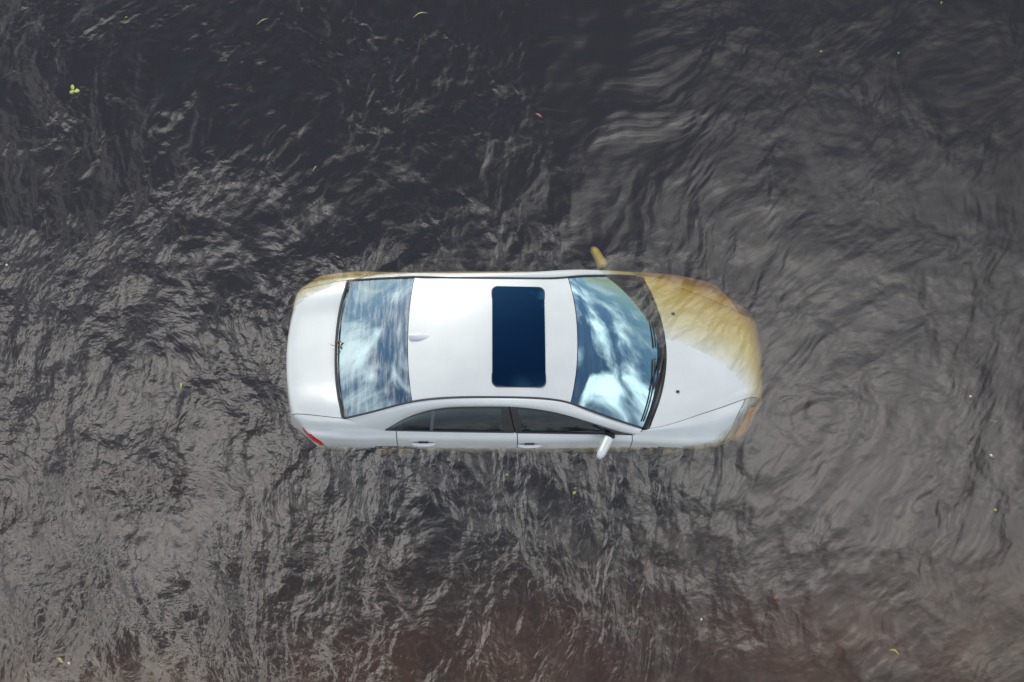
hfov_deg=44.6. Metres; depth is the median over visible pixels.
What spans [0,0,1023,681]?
water
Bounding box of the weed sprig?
[69,85,79,93]
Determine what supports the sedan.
on the water
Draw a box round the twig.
[329,339,341,354]
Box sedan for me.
[286,246,762,460]
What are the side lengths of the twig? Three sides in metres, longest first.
0.148 x 0.108 x 0.007 m
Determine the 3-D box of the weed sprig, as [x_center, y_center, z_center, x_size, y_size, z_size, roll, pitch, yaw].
[-4.439,-2.534,12.625,0.101,0.007,0.086,41,88,2]

